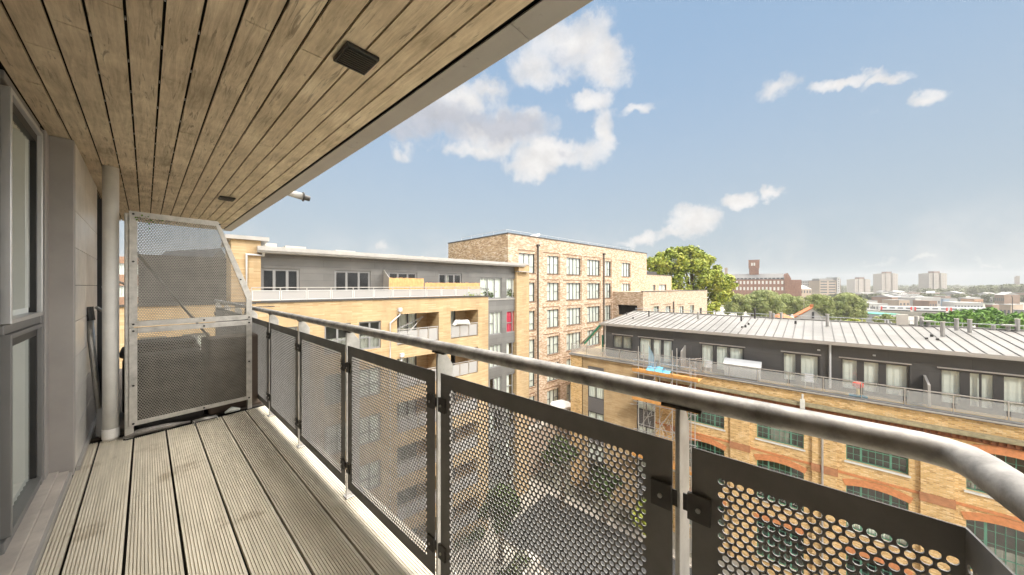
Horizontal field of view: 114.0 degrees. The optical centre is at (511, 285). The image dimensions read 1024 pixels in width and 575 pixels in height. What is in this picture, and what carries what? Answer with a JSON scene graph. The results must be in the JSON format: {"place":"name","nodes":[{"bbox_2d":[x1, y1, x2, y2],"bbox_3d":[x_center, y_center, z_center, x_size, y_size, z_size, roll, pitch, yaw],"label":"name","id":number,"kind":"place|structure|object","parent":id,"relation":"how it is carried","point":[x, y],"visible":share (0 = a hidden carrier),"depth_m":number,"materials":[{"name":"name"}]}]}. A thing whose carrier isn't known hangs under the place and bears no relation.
{"place":"outdoors","nodes":[
{"label":"outdoors","id":0,"kind":"place"},
{"bbox_2d":[119,256,137,304],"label":"terrace block","id":1,"kind":"structure","parent":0,"point":[121,279],"depth_m":44.47,"materials":[{"name":"orange brick"}]},
{"bbox_2d":[90,368,263,441],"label":"balcony floor","id":2,"kind":"structure","parent":0,"point":[121,425],"depth_m":3.52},
{"bbox_2d":[119,336,200,412],"bbox_3d":[-3.812,0.945,3.760,0.440,0.700,0.800,0,0,42],"label":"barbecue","id":3,"kind":"object","parent":2,"relation":"on","point":[121,354],"visible":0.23,"depth_m":3.53,"materials":[{"name":"metal"}]},
{"bbox_2d":[134,348,203,429],"bbox_3d":[-3.431,1.005,3.332,0.320,0.700,0.480,0,0,37],"label":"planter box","id":4,"kind":"object","parent":2,"relation":"on","point":[188,416],"visible":0.42,"depth_m":3.23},
{"bbox_2d":[201,332,261,414],"bbox_3d":[-3.139,0.955,3.743,0.300,0.800,0.480,0,0,35],"label":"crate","id":5,"kind":"object","parent":2,"relation":"on","point":[224,408],"visible":0.4,"depth_m":3.62,"materials":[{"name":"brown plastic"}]},
{"bbox_2d":[163,248,224,257],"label":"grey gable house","id":6,"kind":"structure","parent":0,"point":[198,252],"depth_m":31.91,"materials":[{"name":"grey"}]},
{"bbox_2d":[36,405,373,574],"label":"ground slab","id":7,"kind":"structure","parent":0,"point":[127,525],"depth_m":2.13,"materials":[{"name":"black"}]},
{"bbox_2d":[87,306,101,437],"bbox_3d":[-3.706,0.769,2.970,0.090,1.174,0.163,0,0,42],"label":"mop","id":8,"kind":"object","parent":7,"relation":"on","point":[91,339],"visible":0.67,"depth_m":2.95,"materials":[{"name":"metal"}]},
{"bbox_2d":[124,211,251,438],"bbox_3d":[-3.250,0.344,3.385,0.272,2.023,0.926,0,0,35],"label":"privacy screen","id":9,"kind":"object","parent":7,"relation":"on","point":[131,322],"visible":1,"depth_m":3.22,"materials":[{"name":"metal"}]},
{"bbox_2d":[36,406,456,574],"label":"floor","id":10,"kind":"structure","parent":0,"point":[318,537],"depth_m":1.98,"materials":[{"name":"wood"}]},
{"bbox_2d":[122,421,190,438],"bbox_3d":[-3.306,1.325,3.110,0.060,0.060,0.443,0,0,38],"label":"pipe","id":11,"kind":"object","parent":10,"relation":"on","point":[146,430],"visible":1,"depth_m":3.08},
{"bbox_2d":[214,299,1023,574],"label":"balcony railing","id":12,"kind":"object","parent":10,"relation":"on","point":[999,481],"visible":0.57,"depth_m":1.01,"materials":[{"name":"metal"}]},
{"bbox_2d":[453,525,486,564],"bbox_3d":[-3.386,19.401,25.147,1.199,1.178,3.675,0,0,42],"label":"car","id":13,"kind":"object","parent":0,"point":[468,543],"visible":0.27,"depth_m":25.09,"materials":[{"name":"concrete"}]},
{"bbox_2d":[496,549,540,574],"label":"car","id":14,"kind":"object","parent":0,"point":[521,566],"visible":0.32,"depth_m":23.04,"materials":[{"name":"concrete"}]},
{"bbox_2d":[119,0,1023,289],"label":"sky","id":15,"kind":"structure","parent":0,"point":[807,140],"materials":[{"name":"blue"}]},
{"bbox_2d":[454,478,720,574],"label":"pavement","id":16,"kind":"structure","parent":0,"point":[594,510],"depth_m":26.25,"materials":[{"name":"concrete"}]},
{"bbox_2d":[119,234,529,551],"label":"apartment block","id":17,"kind":"structure","parent":16,"relation":"on","point":[348,287],"depth_m":22.84,"materials":[{"name":"beige brick"}]},
{"bbox_2d":[261,268,298,300],"bbox_3d":[-13.247,-0.067,19.051,1.824,1.854,0.070,0,0,-43],"label":"glazed door","id":18,"kind":"structure","parent":17,"relation":"in","point":[274,270],"depth_m":18.86,"materials":[{"name":"grey"}]},
{"bbox_2d":[324,372,345,405],"bbox_3d":[-10.352,6.032,19.676,1.415,1.754,0.182,0,0,-43],"label":"window","id":19,"kind":"structure","parent":17,"relation":"in","point":[345,372],"depth_m":19.62,"materials":[{"name":"grey"}]},
{"bbox_2d":[324,323,349,354],"bbox_3d":[-10.352,3.082,19.676,1.415,1.754,0.182,0,0,-43],"label":"window","id":20,"kind":"structure","parent":17,"relation":"in","point":[340,340],"depth_m":19.62,"materials":[{"name":"grey"}]},
{"bbox_2d":[334,270,369,298],"bbox_3d":[-10.404,-0.067,21.717,2.229,1.854,0.070,0,0,-43],"label":"glazed door","id":21,"kind":"structure","parent":17,"relation":"in","point":[344,271],"depth_m":21.68,"materials":[{"name":"grey"}]},
{"bbox_2d":[359,320,380,349],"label":"window","id":22,"kind":"structure","parent":17,"relation":"in","point":[365,342],"depth_m":20.89,"materials":[{"name":"grey"}]},
{"bbox_2d":[360,368,380,396],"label":"window","id":23,"kind":"structure","parent":17,"relation":"in","point":[376,368],"depth_m":21.05,"materials":[{"name":"grey"}]},
{"bbox_2d":[389,278,423,297],"bbox_3d":[-7.204,0.148,22.878,2.563,1.424,0.050,0,0,-43],"label":"timber fence","id":24,"kind":"object","parent":17,"relation":"on","point":[406,282],"visible":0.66,"depth_m":22.77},
{"bbox_2d":[425,282,479,296],"bbox_3d":[-4.425,0.302,25.484,4.966,1.116,0.050,0,0,-43],"label":"timber fence","id":25,"kind":"object","parent":17,"relation":"on","point":[452,285],"visible":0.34,"depth_m":25.29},
{"bbox_2d":[480,277,500,298],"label":"window","id":26,"kind":"structure","parent":17,"relation":"in","point":[493,284],"depth_m":29.91,"materials":[{"name":"grey"}]},
{"bbox_2d":[490,311,500,334],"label":"window","id":27,"kind":"structure","parent":17,"relation":"in","point":[495,317],"depth_m":30.17,"materials":[{"name":"grey"}]},
{"bbox_2d":[506,278,513,297],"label":"window","id":28,"kind":"structure","parent":17,"relation":"in","point":[509,281],"depth_m":31.39,"materials":[{"name":"grey"}]},
{"bbox_2d":[506,310,513,332],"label":"window","id":29,"kind":"structure","parent":17,"relation":"in","point":[509,314],"depth_m":31.37,"materials":[{"name":"red"}]},
{"bbox_2d":[477,483,520,565],"bbox_3d":[-0.812,17.155,24.171,3.119,5.711,2.814,0,0,42],"label":"courtyard tree","id":30,"kind":"object","parent":16,"relation":"on","point":[500,510],"visible":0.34,"depth_m":23.82,"materials":[{"name":"green plant"}]},
{"bbox_2d":[503,495,691,574],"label":"road","id":31,"kind":"structure","parent":0,"point":[600,545],"depth_m":25.83,"materials":[{"name":"asphalt"}]},
{"bbox_2d":[541,434,579,508],"bbox_3d":[4.437,16.728,30.264,2.848,6.562,3.363,0,0,42],"label":"courtyard tree","id":32,"kind":"object","parent":31,"relation":"on","point":[563,455],"visible":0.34,"depth_m":29.84,"materials":[{"name":"green plant"}]},
{"bbox_2d":[495,492,691,574],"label":"kerb","id":33,"kind":"structure","parent":31,"relation":"on","point":[591,515],"depth_m":26.76,"materials":[{"name":"concrete"}]},
{"bbox_2d":[589,465,622,524],"bbox_3d":[7.822,17.717,28.140,2.755,4.593,2.476,0,0,42],"label":"courtyard tree","id":34,"kind":"object","parent":31,"relation":"on","point":[605,483],"visible":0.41,"depth_m":27.82,"materials":[{"name":"green plant"}]},
{"bbox_2d":[630,499,645,535],"bbox_3d":[10.336,17.938,24.844,2.715,4.166,2.534,0,0,-25],"label":"courtyard tree","id":35,"kind":"object","parent":31,"relation":"on","point":[640,516],"visible":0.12,"depth_m":24.85,"materials":[{"name":"green plant"}]},
{"bbox_2d":[721,260,801,304],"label":"red brick warehouse","id":36,"kind":"structure","parent":0,"point":[754,279],"depth_m":332.49,"materials":[{"name":"brick"}]},
{"bbox_2d":[532,292,1023,574],"bbox_3d":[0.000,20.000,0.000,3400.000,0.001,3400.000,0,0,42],"label":"ground","id":37,"kind":"structure","parent":0,"point":[734,562],"depth_m":28.75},
{"bbox_2d":[0,69,123,574],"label":"apartment building","id":38,"kind":"structure","parent":37,"relation":"on","point":[50,245],"depth_m":2.13,"materials":[{"name":"grey concrete"}]},
{"bbox_2d":[0,69,43,554],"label":"glazed door","id":39,"kind":"structure","parent":38,"relation":"in","point":[21,135],"depth_m":1.88,"materials":[{"name":"black plastic"}]},
{"bbox_2d":[96,198,101,402],"bbox_3d":[-4.919,0.172,4.029,1.200,2.245,0.070,0,0,42],"label":"window","id":40,"kind":"structure","parent":38,"relation":"in","point":[99,201],"depth_m":3.62,"materials":[{"name":"grey"}]},
{"bbox_2d":[101,165,119,441],"bbox_3d":[-3.544,0.169,2.940,0.106,2.433,0.106,0,0,42],"label":"downpipe","id":41,"kind":"object","parent":38,"relation":"attached to","point":[110,431],"visible":0.88,"depth_m":2.91,"materials":[{"name":"metal"}]},
{"bbox_2d":[0,0,533,229],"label":"ceiling","id":42,"kind":"structure","parent":38,"relation":"attached to","point":[450,31],"depth_m":1.68,"materials":[{"name":"wood"}]},
{"bbox_2d":[333,41,378,74],"bbox_3d":[-0.714,-1.036,1.527,0.160,0.025,0.144,0,0,42],"label":"ceiling light","id":43,"kind":"object","parent":42,"relation":"attached to","point":[353,57],"visible":1,"depth_m":1.51,"materials":[{"name":"black plastic"}]},
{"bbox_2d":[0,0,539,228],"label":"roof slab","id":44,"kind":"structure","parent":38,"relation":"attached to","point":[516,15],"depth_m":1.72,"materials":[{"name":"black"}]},
{"bbox_2d":[223,0,592,230],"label":"fascia","id":45,"kind":"structure","parent":44,"relation":"attached to","point":[534,21],"depth_m":1.70,"materials":[{"name":"metal"}]},
{"bbox_2d":[287,191,310,200],"bbox_3d":[-2.609,-1.087,3.969,0.112,0.114,0.357,0,0,42],"label":"overflow pipe","id":46,"kind":"object","parent":45,"relation":"attached to","point":[302,196],"visible":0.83,"depth_m":4.00,"materials":[{"name":"metal"}]},
{"bbox_2d":[490,421,570,477],"bbox_3d":[1.824,17.600,38.350,10.241,4.800,5.650,0,0,-43],"label":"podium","id":47,"kind":"object","parent":37,"relation":"on","point":[547,434],"visible":0.07,"depth_m":35.81,"materials":[{"name":"concrete"}]},
{"bbox_2d":[550,400,570,409],"bbox_3d":[5.403,13.825,36.500,2.310,2.750,2.310,0,0,-25],"label":"parasol","id":48,"kind":"object","parent":47,"relation":"on","point":[564,404],"visible":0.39,"depth_m":35.96,"materials":[{"name":"white fabric"}]},
{"bbox_2d":[448,229,671,424],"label":"brick apartment block","id":49,"kind":"structure","parent":37,"relation":"on","point":[568,280],"depth_m":40.22,"materials":[{"name":"beige"}]},
{"bbox_2d":[519,253,533,272],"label":"window","id":50,"kind":"structure","parent":49,"relation":"in","point":[523,258],"depth_m":36.45,"materials":[{"name":"grey"}]},
{"bbox_2d":[547,256,557,273],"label":"window","id":51,"kind":"structure","parent":49,"relation":"in","point":[552,261],"depth_m":39.14,"materials":[{"name":"grey"}]},
{"bbox_2d":[547,283,557,300],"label":"window","id":52,"kind":"structure","parent":49,"relation":"in","point":[552,288],"depth_m":39.14,"materials":[{"name":"grey"}]},
{"bbox_2d":[547,309,557,327],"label":"window","id":53,"kind":"structure","parent":49,"relation":"in","point":[552,315],"depth_m":39.14,"materials":[{"name":"grey"}]},
{"bbox_2d":[547,335,557,354],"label":"window","id":54,"kind":"structure","parent":49,"relation":"in","point":[552,342],"depth_m":39.14,"materials":[{"name":"grey"}]},
{"bbox_2d":[547,388,557,404],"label":"window","id":55,"kind":"structure","parent":49,"relation":"in","point":[552,395],"depth_m":39.14,"materials":[{"name":"grey"}]},
{"bbox_2d":[566,257,579,274],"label":"window","id":56,"kind":"structure","parent":49,"relation":"in","point":[572,264],"depth_m":41.84,"materials":[{"name":"grey"}]},
{"bbox_2d":[566,283,579,299],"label":"window","id":57,"kind":"structure","parent":49,"relation":"in","point":[572,289],"depth_m":41.84,"materials":[{"name":"grey"}]},
{"bbox_2d":[566,307,579,324],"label":"window","id":58,"kind":"structure","parent":49,"relation":"in","point":[572,314],"depth_m":41.85,"materials":[{"name":"grey"}]},
{"bbox_2d":[566,332,579,350],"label":"window","id":59,"kind":"structure","parent":49,"relation":"in","point":[572,337],"depth_m":42.02,"materials":[{"name":"grey"}]},
{"bbox_2d":[587,259,598,275],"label":"window","id":60,"kind":"structure","parent":49,"relation":"in","point":[592,265],"depth_m":44.77,"materials":[{"name":"grey"}]},
{"bbox_2d":[587,283,598,298],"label":"window","id":61,"kind":"structure","parent":49,"relation":"in","point":[592,288],"depth_m":44.77,"materials":[{"name":"grey"}]},
{"bbox_2d":[587,306,598,322],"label":"window","id":62,"kind":"structure","parent":49,"relation":"in","point":[592,312],"depth_m":44.77,"materials":[{"name":"grey"}]},
{"bbox_2d":[587,330,598,345],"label":"window","id":63,"kind":"structure","parent":49,"relation":"in","point":[594,340],"depth_m":44.78,"materials":[{"name":"grey"}]},
{"bbox_2d":[598,290,706,342],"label":"brick wing","id":64,"kind":"structure","parent":37,"relation":"on","point":[692,301],"depth_m":48.99,"materials":[{"name":"brick"}]},
{"bbox_2d":[632,344,701,552],"bbox_3d":[12.328,12.500,26.697,4.954,15.000,1.340,0,0,42],"label":"scaffolding","id":65,"kind":"object","parent":37,"relation":"on","point":[672,376],"visible":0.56,"depth_m":26.50,"materials":[{"name":"brown metal"}]},
{"bbox_2d":[647,244,739,311],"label":"plane tree","id":66,"kind":"object","parent":37,"relation":"on","point":[715,278],"visible":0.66,"depth_m":83.09,"materials":[{"name":"green plant"}]},
{"bbox_2d":[707,302,720,313],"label":"young tree","id":67,"kind":"object","parent":37,"relation":"on","point":[711,307],"visible":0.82,"depth_m":69.44,"materials":[{"name":"green plant"}]},
{"bbox_2d":[723,293,752,315],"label":"clipped tree","id":68,"kind":"object","parent":37,"relation":"on","point":[738,304],"visible":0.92,"depth_m":133.14,"materials":[{"name":"green plant"}]},
{"bbox_2d":[744,289,787,316],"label":"clipped tree","id":69,"kind":"object","parent":37,"relation":"on","point":[769,301],"visible":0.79,"depth_m":130.79,"materials":[{"name":"green plant"}]},
{"bbox_2d":[779,293,796,315],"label":"clipped tree","id":70,"kind":"object","parent":37,"relation":"on","point":[785,299],"visible":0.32,"depth_m":132.86,"materials":[{"name":"green plant"}]},
{"bbox_2d":[786,296,805,312],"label":"clipped tree","id":71,"kind":"object","parent":37,"relation":"on","point":[797,302],"visible":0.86,"depth_m":131.35,"materials":[{"name":"green plant"}]},
{"bbox_2d":[800,294,835,319],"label":"clipped tree","id":72,"kind":"object","parent":37,"relation":"on","point":[823,304],"visible":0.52,"depth_m":128.46,"materials":[{"name":"green plant"}]},
{"bbox_2d":[808,277,840,294],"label":"beige flats","id":73,"kind":"structure","parent":37,"relation":"on","point":[829,285],"depth_m":430.00,"materials":[{"name":"concrete"}]},
{"bbox_2d":[830,292,868,320],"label":"clipped tree","id":74,"kind":"object","parent":37,"relation":"on","point":[849,305],"visible":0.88,"depth_m":132.00,"materials":[{"name":"green plant"}]},
{"bbox_2d":[847,277,869,292],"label":"tower block","id":75,"kind":"structure","parent":37,"relation":"on","point":[859,284],"depth_m":642.00,"materials":[{"name":"white"}]},
{"bbox_2d":[872,314,895,322],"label":"brownish bush","id":76,"kind":"object","parent":37,"relation":"on","point":[888,316],"visible":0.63,"depth_m":89.49,"materials":[{"name":"green plant"}]},
{"bbox_2d":[896,296,940,306],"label":"building","id":77,"kind":"structure","parent":37,"relation":"on","point":[938,299],"depth_m":320.56,"materials":[{"name":"grey"}]},
{"bbox_2d":[841,284,998,292],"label":"woods","id":78,"kind":"object","parent":37,"relation":"on","point":[912,287],"visible":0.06,"depth_m":870.66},
{"bbox_2d":[918,313,941,325],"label":"green tree","id":79,"kind":"object","parent":37,"relation":"on","point":[932,317],"visible":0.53,"depth_m":74.51,"materials":[{"name":"green plant"}]},
{"bbox_2d":[918,271,946,290],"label":"tower block","id":80,"kind":"structure","parent":37,"relation":"on","point":[934,279],"depth_m":602.00,"materials":[{"name":"white"}]},
{"bbox_2d":[857,293,1023,302],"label":"woods","id":81,"kind":"object","parent":37,"relation":"on","point":[986,298],"visible":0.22,"depth_m":381.98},
{"bbox_2d":[916,288,968,293],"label":"woods","id":82,"kind":"object","parent":37,"relation":"on","point":[940,290],"visible":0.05,"depth_m":537.92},
{"bbox_2d":[943,309,977,326],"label":"green tree","id":83,"kind":"object","parent":37,"relation":"on","point":[960,315],"visible":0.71,"depth_m":73.67,"materials":[{"name":"green plant"}]},
{"bbox_2d":[963,308,999,327],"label":"green tree","id":84,"kind":"object","parent":37,"relation":"on","point":[982,315],"visible":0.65,"depth_m":72.93,"materials":[{"name":"green plant"}]},
{"bbox_2d":[966,285,1001,293],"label":"woods","id":85,"kind":"object","parent":37,"relation":"on","point":[983,288],"visible":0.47,"depth_m":478.90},
{"bbox_2d":[994,292,1019,303],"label":"town building","id":86,"kind":"structure","parent":37,"relation":"on","point":[1003,298],"depth_m":363.57,"materials":[{"name":"grey"}]},
{"bbox_2d":[990,311,1023,329],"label":"green tree","id":87,"kind":"object","parent":37,"relation":"on","point":[1008,318],"visible":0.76,"depth_m":74.12,"materials":[{"name":"green plant"}]},
{"bbox_2d":[999,284,1023,292],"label":"woods","id":88,"kind":"object","parent":37,"relation":"on","point":[1014,288],"visible":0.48,"depth_m":474.98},
{"bbox_2d":[999,304,1023,314],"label":"building","id":89,"kind":"structure","parent":37,"relation":"on","point":[1006,308],"depth_m":197.65,"materials":[{"name":"grey"}]},
{"bbox_2d":[569,308,1023,574],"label":"converted warehouse","id":90,"kind":"structure","parent":0,"point":[962,384],"depth_m":21.73,"materials":[{"name":"yellow brick"}]},
{"bbox_2d":[588,386,603,399],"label":"window","id":91,"kind":"structure","parent":90,"relation":"in","point":[593,392],"depth_m":32.17,"materials":[{"name":"grey"}]},
{"bbox_2d":[613,334,631,349],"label":"window","id":92,"kind":"structure","parent":90,"relation":"in","point":[619,341],"depth_m":31.86,"materials":[{"name":"grey"}]},
{"bbox_2d":[639,337,672,363],"bbox_3d":[12.896,5.730,29.847,2.925,2.020,0.168,0,0,42],"label":"glazed door","id":93,"kind":"structure","parent":90,"relation":"in","point":[666,346],"depth_m":29.81,"materials":[{"name":"grey"}]},
{"bbox_2d":[701,344,743,370],"bbox_3d":[16.662,5.730,26.426,2.947,2.020,0.168,0,0,42],"label":"glazed door","id":94,"kind":"structure","parent":90,"relation":"in","point":[714,353],"depth_m":26.60,"materials":[{"name":"grey"}]},
{"bbox_2d":[723,357,761,380],"bbox_3d":[17.049,6.135,24.657,2.285,1.250,0.670,0,0,42],"label":"storage bench","id":95,"kind":"object","parent":90,"relation":"on","point":[740,371],"visible":0.9,"depth_m":24.47,"materials":[{"name":"white plastic"}]},
{"bbox_2d":[757,424,803,447],"bbox_3d":[18.389,9.600,22.862,2.500,2.240,0.174,0,0,42],"label":"window","id":96,"kind":"structure","parent":90,"relation":"in","point":[774,431],"depth_m":22.81,"materials":[{"name":"teal glass"}]},
{"bbox_2d":[757,460,803,511],"bbox_3d":[18.351,13.460,22.820,2.500,2.880,0.060,0,0,42],"label":"window","id":97,"kind":"structure","parent":90,"relation":"in","point":[757,460],"depth_m":22.61,"materials":[{"name":"teal metal"}]},
{"bbox_2d":[757,521,803,573],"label":"window","id":98,"kind":"structure","parent":90,"relation":"in","point":[757,521],"depth_m":22.61,"materials":[{"name":"teal metal"}]},
{"bbox_2d":[782,352,819,384],"bbox_3d":[20.153,5.730,23.255,1.965,2.020,0.168,0,0,42],"label":"glazed door","id":99,"kind":"structure","parent":90,"relation":"in","point":[791,362],"depth_m":23.23,"materials":[{"name":"grey"}]},
{"bbox_2d":[849,382,867,397],"bbox_3d":[21.203,6.300,20.391,0.800,0.920,0.520,0,0,42],"label":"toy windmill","id":100,"kind":"object","parent":90,"relation":"on","point":[857,385],"visible":0.94,"depth_m":20.31,"materials":[{"name":"red plastic"}]},
{"bbox_2d":[841,358,908,398],"bbox_3d":[22.711,5.730,20.932,2.930,2.020,0.169,0,0,42],"label":"glazed door","id":101,"kind":"structure","parent":90,"relation":"in","point":[891,374],"depth_m":20.85,"materials":[{"name":"grey"}]},
{"bbox_2d":[846,444,907,473],"bbox_3d":[21.652,9.600,19.821,2.500,2.240,0.060,0,0,42],"label":"window","id":102,"kind":"structure","parent":90,"relation":"in","point":[890,456],"depth_m":19.73,"materials":[{"name":"teal metal"}]},
{"bbox_2d":[846,485,907,546],"bbox_3d":[21.691,13.460,19.864,2.500,2.880,0.175,0,0,42],"label":"window","id":103,"kind":"structure","parent":90,"relation":"in","point":[869,531],"depth_m":19.78,"materials":[{"name":"teal metal"}]},
{"bbox_2d":[939,368,1023,415],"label":"glazed door","id":104,"kind":"structure","parent":90,"relation":"in","point":[967,383],"depth_m":18.19,"materials":[{"name":"grey"}]},
{"bbox_2d":[966,454,1016,492],"bbox_3d":[24.992,9.600,16.865,2.500,2.240,0.175,0,0,42],"label":"window","id":105,"kind":"structure","parent":90,"relation":"in","point":[969,485],"depth_m":17.46,"materials":[{"name":"glass"}]},
{"bbox_2d":[970,520,1023,574],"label":"window","id":106,"kind":"structure","parent":90,"relation":"in","point":[1015,562],"depth_m":16.81,"materials":[{"name":"glass"}]},
{"bbox_2d":[793,304,825,319],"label":"gabled house","id":107,"kind":"structure","parent":0,"point":[807,312],"depth_m":94.43,"materials":[{"name":"white ceramic"}]},
{"bbox_2d":[866,312,895,322],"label":"building","id":108,"kind":"structure","parent":0,"point":[873,314],"depth_m":152.65,"materials":[{"name":"teal"}]},
{"bbox_2d":[871,294,897,302],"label":"town building","id":109,"kind":"structure","parent":0,"point":[879,298],"depth_m":324.37,"materials":[{"name":"grey"}]},
{"bbox_2d":[873,272,897,293],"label":"tower block","id":110,"kind":"structure","parent":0,"point":[887,281],"depth_m":642.00,"materials":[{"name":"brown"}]},
{"bbox_2d":[882,299,909,305],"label":"building","id":111,"kind":"structure","parent":0,"point":[892,302],"depth_m":302.03,"materials":[{"name":"grey"}]},
{"bbox_2d":[878,310,948,316],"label":"embankment","id":112,"kind":"structure","parent":0,"point":[913,313],"depth_m":219.48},
{"bbox_2d":[878,306,982,311],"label":"train","id":113,"kind":"object","parent":112,"relation":"on","point":[914,308],"visible":0.84,"depth_m":218.62,"materials":[{"name":"grey"}]},
{"bbox_2d":[913,300,936,306],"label":"building","id":114,"kind":"structure","parent":0,"point":[930,303],"depth_m":294.13,"materials":[{"name":"grey"}]},
{"bbox_2d":[942,301,982,306],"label":"building","id":115,"kind":"structure","parent":0,"point":[960,304],"depth_m":267.94,"materials":[{"name":"grey"}]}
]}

